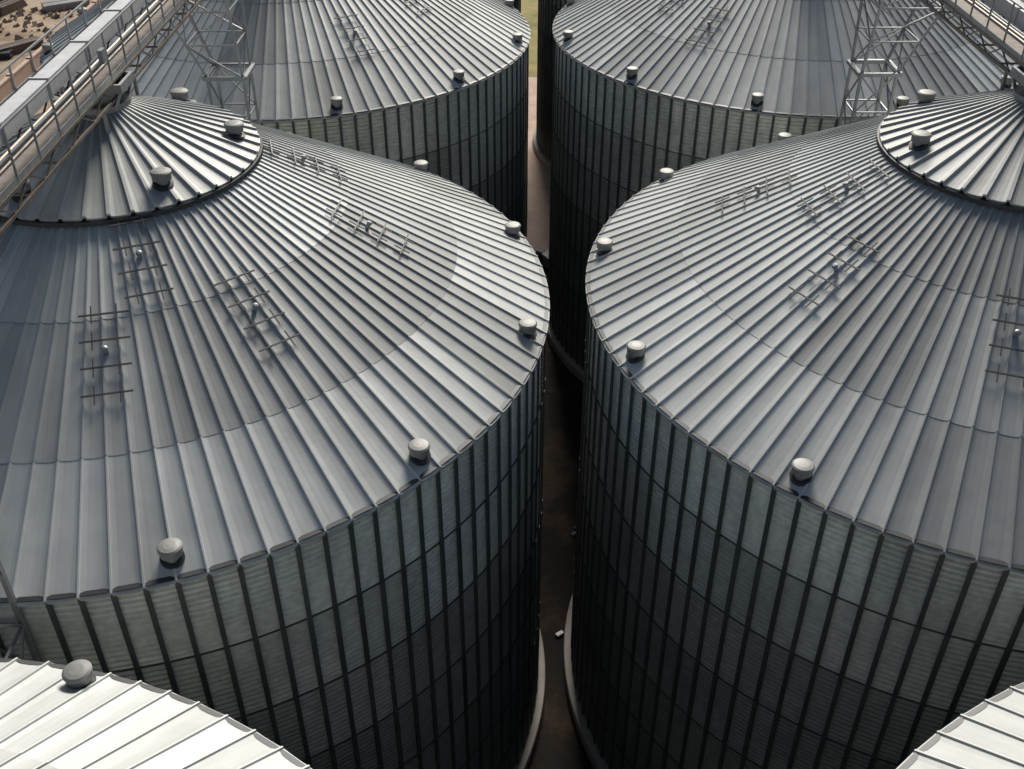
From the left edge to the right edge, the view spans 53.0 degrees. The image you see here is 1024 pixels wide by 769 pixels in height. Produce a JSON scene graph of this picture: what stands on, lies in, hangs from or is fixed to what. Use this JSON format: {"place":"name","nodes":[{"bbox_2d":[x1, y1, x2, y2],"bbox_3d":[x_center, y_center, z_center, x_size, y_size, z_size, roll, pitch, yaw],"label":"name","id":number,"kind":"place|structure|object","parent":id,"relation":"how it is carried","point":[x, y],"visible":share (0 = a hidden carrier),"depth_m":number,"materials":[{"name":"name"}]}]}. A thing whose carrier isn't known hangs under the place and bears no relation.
{"place":"outdoors","nodes":[
{"label":"outdoors","id":0,"kind":"place"},
{"bbox_2d":[0,0,91,115],"bbox_3d":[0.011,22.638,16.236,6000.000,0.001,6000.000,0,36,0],"label":"ground","id":1,"kind":"structure","parent":0,"point":[38,16],"depth_m":92.88,"materials":[{"name":"soil"}]},
{"bbox_2d":[0,48,12,59],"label":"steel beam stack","id":2,"kind":"object","parent":1,"relation":"on","point":[6,54],"visible":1,"depth_m":85.61,"materials":[{"name":"grey metal"}]},
{"bbox_2d":[0,0,27,15],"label":"timber stack","id":3,"kind":"object","parent":1,"relation":"on","point":[8,6],"visible":1,"depth_m":96.77,"materials":[{"name":"wood"}]},
{"bbox_2d":[0,36,43,54],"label":"timber stack","id":4,"kind":"object","parent":1,"relation":"on","point":[20,46],"visible":0.81,"depth_m":87.20,"materials":[{"name":"wood"}]},
{"bbox_2d":[0,5,72,40],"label":"rubble pile","id":5,"kind":"object","parent":1,"relation":"on","point":[20,11],"visible":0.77,"depth_m":94.18,"materials":[{"name":"stone"}]},
{"bbox_2d":[41,0,89,12],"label":"pipe stack","id":6,"kind":"object","parent":1,"relation":"on","point":[53,5],"visible":0.85,"depth_m":97.32,"materials":[{"name":"grey metal"}]},
{"bbox_2d":[503,0,520,12],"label":"grain silo","id":7,"kind":"object","parent":1,"relation":"on","point":[516,5],"visible":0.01,"depth_m":63.35,"materials":[{"name":"metal"}]},
{"bbox_2d":[533,0,567,170],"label":"grain silo","id":8,"kind":"object","parent":1,"relation":"on","point":[548,10],"visible":0.16,"depth_m":65.81,"materials":[{"name":"metal"}]},
{"bbox_2d":[0,0,102,101],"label":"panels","id":9,"kind":"object","parent":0,"point":[22,71],"visible":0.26,"depth_m":80.47,"materials":[{"name":"galvanised steel"}]},
{"bbox_2d":[521,0,537,76],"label":"grass field","id":10,"kind":"structure","parent":0,"point":[529,10],"depth_m":93.02,"materials":[{"name":"green plant"}]},
{"bbox_2d":[527,77,550,250],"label":"pavement","id":11,"kind":"structure","parent":0,"point":[538,208],"depth_m":64.77,"materials":[{"name":"beige concrete"}]},
{"bbox_2d":[527,266,593,768],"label":"yard","id":12,"kind":"structure","parent":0,"point":[558,745],"depth_m":39.04,"materials":[{"name":"grey concrete"}]},
{"bbox_2d":[0,560,41,661],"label":"lattice tower","id":13,"kind":"structure","parent":12,"relation":"on","point":[23,632],"depth_m":17.75,"materials":[{"name":"grey metal"}]},
{"bbox_2d":[0,657,311,768],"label":"grain silo","id":14,"kind":"object","parent":12,"relation":"on","point":[79,714],"visible":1,"depth_m":15.01,"materials":[{"name":"metal"}]},
{"bbox_2d":[169,0,260,124],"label":"lattice tower","id":15,"kind":"structure","parent":12,"relation":"on","point":[217,78],"depth_m":33.36,"materials":[{"name":"grey metal"}]},
{"bbox_2d":[0,0,201,235],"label":"conveyor gantry","id":16,"kind":"object","parent":15,"relation":"on","point":[27,153],"visible":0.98,"depth_m":20.98,"materials":[{"name":"metal"}]},
{"bbox_2d":[0,87,549,768],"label":"grain silo","id":17,"kind":"object","parent":12,"relation":"on","point":[272,407],"visible":0.93,"depth_m":20.92,"materials":[{"name":"metal"}]},
{"bbox_2d":[74,69,139,133],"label":"inlet platform","id":18,"kind":"structure","parent":17,"relation":"on","point":[125,83],"depth_m":22.40,"materials":[{"name":"metal"}]},
{"bbox_2d":[39,0,530,238],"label":"grain silo","id":19,"kind":"object","parent":12,"relation":"on","point":[441,87],"visible":0.23,"depth_m":37.97,"materials":[{"name":"metal"}]},
{"bbox_2d":[534,249,548,268],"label":"aeration fan","id":20,"kind":"object","parent":12,"relation":"on","point":[543,256],"visible":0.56,"depth_m":56.69},
{"bbox_2d":[555,630,563,636],"bbox_3d":[1.653,8.653,35.632,0.280,0.080,0.140,-24,42,-29],"label":"construction debris","id":21,"kind":"object","parent":12,"relation":"on","point":[559,633],"visible":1,"depth_m":35.59,"materials":[{"name":"paint"}]},
{"bbox_2d":[571,526,575,536],"bbox_3d":[2.918,5.764,39.355,1.290,0.462,0.900,21,41,27],"label":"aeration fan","id":22,"kind":"object","parent":12,"relation":"on","point":[573,534],"visible":0.18,"depth_m":39.58},
{"bbox_2d":[547,0,1023,381],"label":"grain silo","id":23,"kind":"object","parent":12,"relation":"on","point":[644,92],"visible":0.44,"depth_m":38.48,"materials":[{"name":"metal"}]},
{"bbox_2d":[563,84,1023,768],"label":"grain silo","id":24,"kind":"object","parent":12,"relation":"on","point":[799,542],"visible":1,"depth_m":22.08,"materials":[{"name":"metal"}]},
{"bbox_2d":[999,66,1023,89],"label":"inlet platform","id":25,"kind":"structure","parent":24,"relation":"on","point":[1016,73],"depth_m":23.12,"materials":[{"name":"metal"}]},
{"bbox_2d":[838,0,946,126],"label":"lattice tower","id":26,"kind":"structure","parent":12,"relation":"on","point":[896,73],"depth_m":33.70,"materials":[{"name":"grey metal"}]},
{"bbox_2d":[896,682,1023,768],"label":"grain silo","id":27,"kind":"object","parent":12,"relation":"on","point":[987,734],"visible":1,"depth_m":15.13,"materials":[{"name":"metal"}]},
{"bbox_3d":[12.710,7.623,20.086,2.676,19.905,2.301,0,36,0],"label":"lattice tower","id":28,"kind":"object","parent":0,"visible":0},
{"bbox_2d":[920,0,1023,87],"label":"conveyor gantry","id":29,"kind":"object","parent":28,"relation":"on","point":[996,29],"visible":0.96,"depth_m":24.94,"materials":[{"name":"metal"}]}
]}

